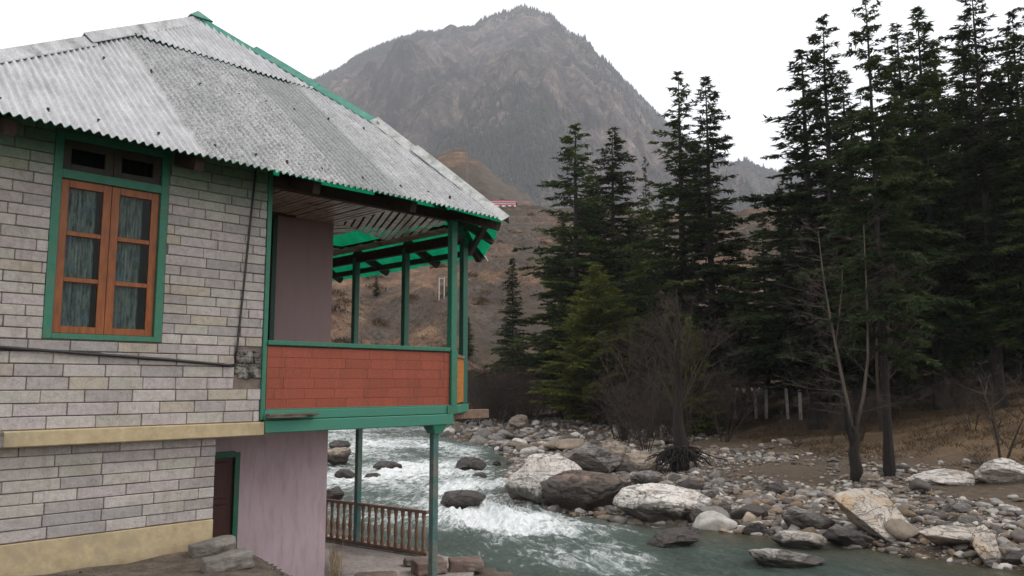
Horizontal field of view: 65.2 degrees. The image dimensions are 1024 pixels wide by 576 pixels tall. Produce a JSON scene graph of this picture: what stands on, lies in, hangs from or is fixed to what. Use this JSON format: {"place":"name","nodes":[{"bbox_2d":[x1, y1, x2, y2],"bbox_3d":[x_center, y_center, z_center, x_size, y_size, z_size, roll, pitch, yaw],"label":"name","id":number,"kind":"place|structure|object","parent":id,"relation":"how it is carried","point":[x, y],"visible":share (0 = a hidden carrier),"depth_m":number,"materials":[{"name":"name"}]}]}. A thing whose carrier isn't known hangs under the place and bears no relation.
{"place":"outdoors","nodes":[
{"label":"outdoors","id":0,"kind":"place"},
{"bbox_2d":[0,0,1023,177],"label":"sky","id":1,"kind":"structure","parent":0,"point":[745,48],"materials":[{"name":"white"}]},
{"bbox_2d":[33,366,1023,575],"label":"ground","id":2,"kind":"structure","parent":0,"point":[183,563],"depth_m":41.42,"materials":[{"name":"brown soil"}]},
{"bbox_2d":[188,535,235,557],"bbox_3d":[-3.405,2.946,9.109,0.509,0.194,0.218,-2,-4,-40],"label":"stone block","id":3,"kind":"object","parent":2,"relation":"on","point":[217,545],"depth_m":9.03,"materials":[{"name":"stone"}]},
{"bbox_2d":[200,548,254,573],"bbox_3d":[-2.982,2.876,8.403,0.524,0.200,0.244,-1,-5,-37],"label":"stone block","id":4,"kind":"object","parent":2,"relation":"on","point":[236,559],"depth_m":8.33,"materials":[{"name":"stone"}]},
{"bbox_2d":[0,11,509,575],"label":"riverside house","id":5,"kind":"structure","parent":2,"relation":"on","point":[198,211],"depth_m":9.60,"materials":[{"name":"stone"}]},
{"bbox_2d":[42,129,170,341],"bbox_3d":[-4.526,-0.522,8.911,0.352,2.220,1.210,-7,-9,44],"label":"window","id":6,"kind":"structure","parent":5,"relation":"in","point":[84,166],"depth_m":8.81,"materials":[{"name":"orange paint"}]},
{"bbox_2d":[324,534,474,575],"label":"terrace","id":7,"kind":"structure","parent":2,"relation":"on","point":[356,559],"depth_m":13.51,"materials":[{"name":"concrete"}]},
{"bbox_2d":[325,542,345,575],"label":"straw tuft","id":8,"kind":"object","parent":7,"relation":"on","point":[333,564],"visible":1,"depth_m":12.32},
{"bbox_2d":[354,571,396,575],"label":"stone block","id":9,"kind":"object","parent":7,"relation":"on","point":[383,573],"depth_m":12.03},
{"bbox_2d":[325,499,428,556],"bbox_3d":[-2.722,4.399,14.827,3.045,0.805,0.180,-5,-8,34],"label":"terrace balustrade","id":10,"kind":"object","parent":7,"relation":"on","point":[394,548],"visible":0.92,"depth_m":14.58,"materials":[{"name":"brown wood"}]},
{"bbox_2d":[410,556,447,575],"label":"stone block","id":11,"kind":"object","parent":7,"relation":"on","point":[419,566],"depth_m":12.64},
{"bbox_2d":[448,556,483,572],"bbox_3d":[-0.746,4.487,12.990,0.571,0.226,0.369,1,-7,-9],"label":"stone block","id":12,"kind":"object","parent":7,"relation":"on","point":[466,563],"depth_m":12.84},
{"bbox_2d":[467,382,498,425],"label":"bare shrub","id":13,"kind":"object","parent":2,"relation":"on","point":[475,399],"visible":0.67,"depth_m":85.02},
{"bbox_2d":[467,362,519,421],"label":"bare shrub","id":14,"kind":"object","parent":2,"relation":"on","point":[482,382],"visible":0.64,"depth_m":88.34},
{"bbox_2d":[467,356,522,425],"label":"bare shrub","id":15,"kind":"object","parent":2,"relation":"on","point":[480,385],"visible":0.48,"depth_m":90.52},
{"bbox_2d":[468,358,546,422],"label":"bare shrub","id":16,"kind":"object","parent":2,"relation":"on","point":[506,417],"visible":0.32,"depth_m":92.57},
{"bbox_2d":[479,363,542,419],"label":"bare shrub","id":17,"kind":"object","parent":2,"relation":"on","point":[504,391],"visible":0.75,"depth_m":85.05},
{"bbox_2d":[485,258,539,416],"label":"conifer tree","id":18,"kind":"object","parent":2,"relation":"on","point":[512,322],"visible":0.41,"depth_m":99.81,"materials":[{"name":"green plant"}]},
{"bbox_2d":[485,366,544,418],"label":"bare shrub","id":19,"kind":"object","parent":2,"relation":"on","point":[521,397],"visible":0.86,"depth_m":83.76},
{"bbox_2d":[509,414,528,428],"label":"boulder","id":20,"kind":"object","parent":2,"relation":"on","point":[520,421],"visible":0.76,"depth_m":78.68,"materials":[{"name":"beige stone"}]},
{"bbox_2d":[491,359,551,422],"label":"bare shrub","id":21,"kind":"object","parent":2,"relation":"on","point":[527,400],"visible":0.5,"depth_m":88.35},
{"bbox_2d":[505,453,581,505],"bbox_3d":[1.230,8.168,33.566,3.302,2.510,2.703,-3,-7,20],"label":"boulder","id":22,"kind":"object","parent":2,"relation":"on","point":[528,477],"visible":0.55,"depth_m":32.90,"materials":[{"name":"stone"}]},
{"bbox_2d":[521,212,572,415],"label":"cedar tree","id":23,"kind":"object","parent":2,"relation":"on","point":[550,309],"visible":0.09,"depth_m":102.34,"materials":[{"name":"green plant"}]},
{"bbox_2d":[471,123,654,418],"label":"cedar tree","id":24,"kind":"object","parent":2,"relation":"on","point":[581,228],"visible":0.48,"depth_m":93.57,"materials":[{"name":"green plant"}]},
{"bbox_2d":[554,438,584,449],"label":"river stone","id":25,"kind":"object","parent":2,"relation":"on","point":[569,444],"visible":0.77,"depth_m":55.97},
{"bbox_2d":[538,165,621,351],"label":"cedar tree","id":26,"kind":"object","parent":2,"relation":"on","point":[595,188],"visible":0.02,"depth_m":105.56,"materials":[{"name":"green plant"}]},
{"bbox_2d":[540,469,631,510],"bbox_3d":[2.986,8.204,31.907,3.730,1.919,2.560,0,-7,0],"label":"boulder","id":27,"kind":"object","parent":2,"relation":"on","point":[571,489],"visible":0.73,"depth_m":31.04,"materials":[{"name":"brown stone"}]},
{"bbox_2d":[565,443,622,472],"bbox_3d":[4.163,8.861,41.235,3.030,1.790,2.376,-2,-7,17],"label":"boulder","id":28,"kind":"object","parent":2,"relation":"on","point":[589,457],"visible":0.88,"depth_m":40.48,"materials":[{"name":"stone"}]},
{"bbox_2d":[526,264,664,423],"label":"pine tree","id":29,"kind":"object","parent":2,"relation":"on","point":[585,327],"visible":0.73,"depth_m":78.60,"materials":[{"name":"green plant"}]},
{"bbox_2d":[524,127,673,376],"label":"cedar tree","id":30,"kind":"object","parent":2,"relation":"on","point":[608,231],"visible":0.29,"depth_m":96.90,"materials":[{"name":"green plant"}]},
{"bbox_2d":[599,439,628,461],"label":"boulder","id":31,"kind":"object","parent":2,"relation":"on","point":[617,448],"visible":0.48,"depth_m":45.98,"materials":[{"name":"beige stone"}]},
{"bbox_2d":[577,359,660,440],"bbox_3d":[8.509,8.877,63.550,6.163,6.655,5.959,1,-7,-6],"label":"bare shrub","id":32,"kind":"object","parent":2,"relation":"on","point":[610,424],"visible":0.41,"depth_m":63.26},
{"bbox_2d":[580,366,658,443],"bbox_3d":[8.253,8.708,59.717,5.404,6.034,5.588,-4,-8,31],"label":"bare shrub","id":33,"kind":"object","parent":2,"relation":"on","point":[619,409],"visible":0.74,"depth_m":59.59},
{"bbox_2d":[581,310,670,439],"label":"slim bare tree","id":34,"kind":"object","parent":2,"relation":"on","point":[618,359],"visible":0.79,"depth_m":63.50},
{"bbox_2d":[614,461,639,472],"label":"boulder","id":35,"kind":"object","parent":2,"relation":"on","point":[626,466],"visible":0.42,"depth_m":40.83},
{"bbox_2d":[607,380,664,446],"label":"bare shrub","id":36,"kind":"object","parent":2,"relation":"on","point":[641,397],"visible":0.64,"depth_m":55.94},
{"bbox_2d":[603,364,672,451],"bbox_3d":[8.721,7.965,52.968,5.550,5.993,5.366,-3,-7,25],"label":"bare shrub","id":37,"kind":"object","parent":2,"relation":"on","point":[647,401],"visible":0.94,"depth_m":53.12,"materials":[{"name":"plant"}]},
{"bbox_2d":[610,312,667,406],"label":"slim bare tree","id":38,"kind":"object","parent":2,"relation":"on","point":[637,337],"visible":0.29,"depth_m":72.35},
{"bbox_2d":[586,289,695,438],"bbox_3d":[10.875,5.969,63.407,7.586,12.044,8.058,-5,-8,34],"label":"slim bare tree","id":39,"kind":"object","parent":2,"relation":"on","point":[645,356],"visible":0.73,"depth_m":62.41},
{"bbox_2d":[624,450,664,471],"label":"boulder","id":40,"kind":"object","parent":2,"relation":"on","point":[638,458],"visible":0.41,"depth_m":41.60,"materials":[{"name":"beige stone"}]},
{"bbox_2d":[618,249,671,371],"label":"cedar tree","id":41,"kind":"object","parent":2,"relation":"on","point":[636,289],"visible":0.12,"depth_m":88.34,"materials":[{"name":"green plant"}]},
{"bbox_2d":[630,470,662,483],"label":"boulder","id":42,"kind":"object","parent":2,"relation":"on","point":[644,477],"visible":0.45,"depth_m":36.92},
{"bbox_2d":[621,355,691,437],"bbox_3d":[10.938,8.185,59.306,5.993,6.693,6.198,2,-7,-17],"label":"bare shrub","id":43,"kind":"object","parent":2,"relation":"on","point":[650,384],"visible":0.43,"depth_m":59.24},
{"bbox_2d":[612,483,710,522],"bbox_3d":[5.497,8.018,29.320,3.680,1.612,2.181,0,-7,0],"label":"boulder","id":44,"kind":"object","parent":2,"relation":"on","point":[652,502],"visible":0.81,"depth_m":28.67,"materials":[{"name":"stone"}]},
{"bbox_2d":[621,303,711,418],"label":"slim bare tree","id":45,"kind":"object","parent":2,"relation":"on","point":[647,349],"visible":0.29,"depth_m":72.28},
{"bbox_2d":[637,389,702,443],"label":"bare shrub","id":46,"kind":"object","parent":2,"relation":"on","point":[668,414],"visible":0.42,"depth_m":58.10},
{"bbox_2d":[645,188,704,363],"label":"cedar tree","id":47,"kind":"object","parent":2,"relation":"on","point":[664,238],"visible":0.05,"depth_m":101.19,"materials":[{"name":"green plant"}]},
{"bbox_2d":[598,70,760,372],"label":"cedar tree","id":48,"kind":"object","parent":2,"relation":"on","point":[657,244],"visible":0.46,"depth_m":75.07,"materials":[{"name":"green plant"}]},
{"bbox_2d":[624,279,746,473],"bbox_3d":[9.052,4.725,41.909,6.092,10.218,5.431,0,-7,0],"label":"bare tree","id":49,"kind":"object","parent":2,"relation":"on","point":[681,453],"visible":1,"depth_m":41.54,"materials":[{"name":"brown plant"}]},
{"bbox_2d":[652,377,720,444],"bbox_3d":[11.499,8.445,54.241,4.381,4.912,4.774,1,-7,-7],"label":"bare shrub","id":50,"kind":"object","parent":2,"relation":"on","point":[687,427],"visible":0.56,"depth_m":53.43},
{"bbox_2d":[648,312,724,428],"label":"tree","id":51,"kind":"object","parent":2,"relation":"on","point":[696,356],"visible":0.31,"depth_m":61.99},
{"bbox_2d":[655,316,727,435],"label":"pine tree","id":52,"kind":"object","parent":2,"relation":"on","point":[705,425],"visible":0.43,"depth_m":61.76,"materials":[{"name":"green plant"}]},
{"bbox_2d":[665,356,755,435],"bbox_3d":[15.044,8.287,61.609,7.461,6.284,6.491,-3,-7,22],"label":"bare shrub","id":53,"kind":"object","parent":2,"relation":"on","point":[736,384],"visible":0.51,"depth_m":61.02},
{"bbox_2d":[692,511,737,530],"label":"river stone","id":54,"kind":"object","parent":2,"relation":"on","point":[711,520],"visible":0.7,"depth_m":27.39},
{"bbox_2d":[708,495,731,512],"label":"boulder","id":55,"kind":"object","parent":2,"relation":"on","point":[718,500],"visible":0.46,"depth_m":29.05,"materials":[{"name":"beige stone"}]},
{"bbox_2d":[635,75,807,426],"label":"cedar tree","id":56,"kind":"object","parent":2,"relation":"on","point":[729,248],"visible":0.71,"depth_m":70.28,"materials":[{"name":"green plant"}]},
{"bbox_2d":[690,304,756,434],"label":"slim bare tree","id":57,"kind":"object","parent":2,"relation":"on","point":[710,367],"visible":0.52,"depth_m":62.87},
{"bbox_2d":[683,356,771,441],"bbox_3d":[15.147,7.828,56.833,5.872,6.340,5.677,0,-7,0],"label":"bare shrub","id":58,"kind":"object","parent":2,"relation":"on","point":[734,392],"visible":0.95,"depth_m":56.53,"materials":[{"name":"plant"}]},
{"bbox_2d":[444,415,1023,569],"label":"cobbles","id":59,"kind":"object","parent":2,"relation":"on","point":[929,517],"visible":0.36,"depth_m":32.38,"materials":[{"name":"stone"}]},
{"bbox_2d":[719,249,767,403],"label":"cedar tree","id":60,"kind":"object","parent":2,"relation":"on","point":[752,323],"visible":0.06,"depth_m":81.68,"materials":[{"name":"green plant"}]},
{"bbox_2d":[708,275,781,401],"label":"cedar tree","id":61,"kind":"object","parent":2,"relation":"on","point":[755,378],"visible":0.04,"depth_m":83.05,"materials":[{"name":"green plant"}]},
{"bbox_2d":[729,504,764,519],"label":"river stone","id":62,"kind":"object","parent":2,"relation":"on","point":[755,510],"visible":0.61,"depth_m":28.10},
{"bbox_2d":[743,522,771,534],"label":"boulder","id":63,"kind":"object","parent":2,"relation":"on","point":[750,528],"visible":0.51,"depth_m":26.57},
{"bbox_2d":[733,210,805,397],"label":"cedar tree","id":64,"kind":"object","parent":2,"relation":"on","point":[761,255],"visible":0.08,"depth_m":84.67,"materials":[{"name":"green plant"}]},
{"bbox_2d":[764,481,788,494],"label":"boulder","id":65,"kind":"object","parent":2,"relation":"on","point":[780,488],"visible":0.66,"depth_m":33.45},
{"bbox_2d":[732,191,825,410],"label":"cedar tree","id":66,"kind":"object","parent":2,"relation":"on","point":[779,248],"visible":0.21,"depth_m":72.06,"materials":[{"name":"green plant"}]},
{"bbox_2d":[770,410,815,446],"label":"bare shrub","id":67,"kind":"object","parent":2,"relation":"on","point":[801,434],"visible":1,"depth_m":48.37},
{"bbox_2d":[591,372,1023,465],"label":"undergrowth","id":68,"kind":"object","parent":2,"relation":"on","point":[864,446],"visible":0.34,"depth_m":50.47,"materials":[{"name":"brown plant"}]},
{"bbox_2d":[781,508,836,528],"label":"boulder","id":69,"kind":"object","parent":2,"relation":"on","point":[801,519],"visible":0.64,"depth_m":26.35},
{"bbox_2d":[704,49,938,429],"bbox_3d":[21.626,-4.049,61.859,16.693,29.619,15.555,2,-7,-14],"label":"cedar tree","id":70,"kind":"object","parent":2,"relation":"on","point":[797,154],"visible":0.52,"depth_m":60.48,"materials":[{"name":"green plant"}]},
{"bbox_2d":[727,13,927,431],"bbox_3d":[23.296,-5.071,58.343,12.448,30.768,13.235,3,-7,-23],"label":"cedar tree","id":71,"kind":"object","parent":2,"relation":"on","point":[832,179],"visible":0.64,"depth_m":57.77,"materials":[{"name":"green plant"}]},
{"bbox_2d":[762,291,898,422],"bbox_3d":[23.442,4.096,61.120,8.334,12.455,7.845,2,-7,-17],"label":"slim bare tree","id":72,"kind":"object","parent":2,"relation":"on","point":[829,374],"visible":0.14,"depth_m":61.19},
{"bbox_2d":[822,524,874,548],"bbox_3d":[10.364,7.720,24.709,1.283,0.852,1.130,2,-7,-16],"label":"boulder","id":73,"kind":"object","parent":2,"relation":"on","point":[838,535],"visible":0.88,"depth_m":24.32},
{"bbox_2d":[774,71,940,410],"bbox_3d":[27.195,-4.069,66.006,13.310,28.158,12.403,-2,-7,20],"label":"cedar tree","id":74,"kind":"object","parent":2,"relation":"on","point":[869,178],"visible":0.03,"depth_m":64.91,"materials":[{"name":"green plant"}]},
{"bbox_2d":[770,204,955,481],"bbox_3d":[15.964,2.616,36.764,7.809,12.790,4.655,-3,-7,21],"label":"bare tree","id":75,"kind":"object","parent":2,"relation":"on","point":[851,426],"visible":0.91,"depth_m":36.41,"materials":[{"name":"brown plant"}]},
{"bbox_2d":[834,381,892,440],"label":"bare shrub","id":76,"kind":"object","parent":2,"relation":"on","point":[866,416],"visible":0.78,"depth_m":47.37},
{"bbox_2d":[859,472,880,483],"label":"boulder","id":77,"kind":"object","parent":2,"relation":"on","point":[870,477],"visible":0.66,"depth_m":35.10,"materials":[{"name":"beige stone"}]},
{"bbox_2d":[833,488,908,543],"bbox_3d":[12.455,7.646,26.672,2.042,1.909,4.773,-6,-9,39],"label":"boulder","id":78,"kind":"object","parent":2,"relation":"on","point":[870,511],"visible":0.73,"depth_m":25.68,"materials":[{"name":"stone"}]},
{"bbox_2d":[787,231,962,430],"bbox_3d":[23.992,2.708,52.708,9.492,13.406,9.344,-5,-8,34],"label":"slim bare tree","id":79,"kind":"object","parent":2,"relation":"on","point":[889,341],"visible":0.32,"depth_m":51.84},
{"bbox_2d":[792,0,975,476],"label":"cedar tree","id":80,"kind":"object","parent":2,"relation":"on","point":[894,185],"visible":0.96,"depth_m":37.71,"materials":[{"name":"green plant"}]},
{"bbox_2d":[885,519,920,541],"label":"river stone","id":81,"kind":"object","parent":2,"relation":"on","point":[901,530],"visible":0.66,"depth_m":24.81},
{"bbox_2d":[894,362,932,407],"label":"bare shrub","id":82,"kind":"object","parent":2,"relation":"on","point":[930,383],"visible":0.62,"depth_m":59.34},
{"bbox_2d":[909,478,931,491],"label":"river stone","id":83,"kind":"object","parent":2,"relation":"on","point":[916,483],"visible":0.78,"depth_m":32.77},
{"bbox_2d":[825,6,1023,409],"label":"cedar tree","id":84,"kind":"object","parent":2,"relation":"on","point":[938,349],"visible":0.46,"depth_m":58.28,"materials":[{"name":"green plant"}]},
{"bbox_2d":[843,22,1023,405],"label":"cedar tree","id":85,"kind":"object","parent":2,"relation":"on","point":[900,84],"visible":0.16,"depth_m":62.52,"materials":[{"name":"green plant"}]},
{"bbox_2d":[907,468,974,485],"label":"boulder","id":86,"kind":"object","parent":2,"relation":"on","point":[949,477],"visible":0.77,"depth_m":34.13,"materials":[{"name":"stone"}]},
{"bbox_2d":[918,525,976,546],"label":"boulder","id":87,"kind":"object","parent":2,"relation":"on","point":[946,535],"visible":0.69,"depth_m":23.59,"materials":[{"name":"stone"}]},
{"bbox_2d":[886,39,1023,392],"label":"cedar tree","id":88,"kind":"object","parent":2,"relation":"on","point":[985,346],"visible":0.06,"depth_m":65.76,"materials":[{"name":"green plant"}]},
{"bbox_2d":[889,33,1023,386],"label":"cedar tree","id":89,"kind":"object","parent":2,"relation":"on","point":[963,93],"visible":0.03,"depth_m":75.77,"materials":[{"name":"green plant"}]},
{"bbox_2d":[941,502,971,513],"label":"boulder","id":90,"kind":"object","parent":2,"relation":"on","point":[959,507],"visible":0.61,"depth_m":28.49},
{"bbox_2d":[900,0,1023,408],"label":"cedar tree","id":91,"kind":"object","parent":2,"relation":"on","point":[981,143],"visible":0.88,"depth_m":53.77,"materials":[{"name":"green plant"}]},
{"bbox_2d":[947,513,987,526],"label":"boulder","id":92,"kind":"object","parent":2,"relation":"on","point":[964,518],"visible":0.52,"depth_m":26.72,"materials":[{"name":"beige stone"}]},
{"bbox_2d":[912,353,1023,458],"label":"sapling","id":93,"kind":"object","parent":2,"relation":"on","point":[993,421],"visible":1,"depth_m":35.30,"materials":[{"name":"plant"}]},
{"bbox_2d":[930,361,1006,430],"bbox_3d":[25.626,6.089,45.042,3.736,4.034,3.612,-3,-7,21],"label":"bare shrub","id":94,"kind":"object","parent":2,"relation":"on","point":[957,392],"visible":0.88,"depth_m":45.17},
{"bbox_2d":[946,9,1023,355],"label":"cedar tree","id":95,"kind":"object","parent":2,"relation":"on","point":[1013,51],"visible":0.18,"depth_m":62.10,"materials":[{"name":"green plant"}]},
{"bbox_2d":[971,524,1001,567],"bbox_3d":[13.307,7.233,22.422,1.548,0.995,0.709,6,-9,-43],"label":"boulder","id":96,"kind":"object","parent":2,"relation":"on","point":[984,542],"visible":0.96,"depth_m":22.32,"materials":[{"name":"stone"}]},
{"bbox_2d":[954,7,1023,332],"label":"cedar tree","id":97,"kind":"object","parent":2,"relation":"on","point":[1013,308],"visible":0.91,"depth_m":51.45,"materials":[{"name":"green plant"}]},
{"bbox_2d":[955,51,1023,383],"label":"cedar tree","id":98,"kind":"object","parent":2,"relation":"on","point":[994,163],"visible":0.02,"depth_m":76.45,"materials":[{"name":"green plant"}]},
{"bbox_2d":[974,458,1023,482],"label":"boulder","id":99,"kind":"object","parent":2,"relation":"on","point":[1001,470],"visible":0.88,"depth_m":33.44,"materials":[{"name":"stone"}]},
{"bbox_2d":[1000,550,1023,564],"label":"boulder","id":100,"kind":"object","parent":2,"relation":"on","point":[1013,557],"visible":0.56,"depth_m":22.00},
{"bbox_2d":[319,6,870,210],"bbox_3d":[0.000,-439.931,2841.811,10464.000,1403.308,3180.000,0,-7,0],"label":"mountain","id":101,"kind":"structure","parent":0,"point":[421,93],"depth_m":2107.49,"materials":[{"name":"stone"}]},
{"bbox_2d":[310,3,776,210],"bbox_3d":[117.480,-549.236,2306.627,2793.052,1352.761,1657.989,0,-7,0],"label":"mountain forest","id":102,"kind":"object","parent":101,"relation":"on","point":[485,145],"visible":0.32,"depth_m":1808.62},
{"bbox_2d":[331,149,862,416],"bbox_3d":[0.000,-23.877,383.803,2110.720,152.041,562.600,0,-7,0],"label":"hillside","id":103,"kind":"structure","parent":0,"point":[488,184],"depth_m":155.48,"materials":[{"name":"soil"}]},
{"bbox_2d":[331,204,776,420],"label":"slope scrub","id":104,"kind":"object","parent":103,"relation":"on","point":[534,416],"visible":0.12,"depth_m":144.46,"materials":[{"name":"brown plant"}]},
{"bbox_2d":[634,156,662,307],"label":"cedar tree","id":105,"kind":"object","parent":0,"point":[645,181],"visible":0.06,"depth_m":122.44,"materials":[{"name":"green plant"}]},
{"bbox_2d":[327,424,1023,575],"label":"river","id":106,"kind":"structure","parent":0,"point":[497,530],"depth_m":26.21,"materials":[{"name":"liquid"}]},
{"bbox_2d":[326,486,343,499],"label":"boulder","id":107,"kind":"object","parent":106,"relation":"in","point":[336,493],"visible":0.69,"depth_m":34.92,"materials":[{"name":"grey stone"}]},
{"bbox_2d":[327,447,350,465],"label":"boulder","id":108,"kind":"object","parent":106,"relation":"in","point":[337,455],"visible":0.8,"depth_m":49.26,"materials":[{"name":"beige stone"}]},
{"bbox_2d":[440,490,485,508],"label":"boulder","id":109,"kind":"object","parent":106,"relation":"in","point":[457,499],"visible":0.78,"depth_m":32.05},
{"bbox_2d":[455,457,486,470],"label":"boulder","id":110,"kind":"object","parent":106,"relation":"in","point":[468,463],"visible":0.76,"depth_m":46.16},
{"bbox_2d":[647,526,701,547],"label":"boulder","id":111,"kind":"object","parent":106,"relation":"in","point":[678,537],"visible":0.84,"depth_m":24.95,"materials":[{"name":"grey stone"}]},
{"bbox_2d":[747,548,825,567],"bbox_3d":[7.607,7.542,22.284,2.084,0.703,1.219,0,-7,0],"label":"boulder","id":112,"kind":"object","parent":106,"relation":"in","point":[777,558],"visible":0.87,"depth_m":21.84,"materials":[{"name":"stone"}]},
{"bbox_2d":[771,530,827,549],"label":"boulder","id":113,"kind":"object","parent":106,"relation":"in","point":[796,539],"visible":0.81,"depth_m":24.12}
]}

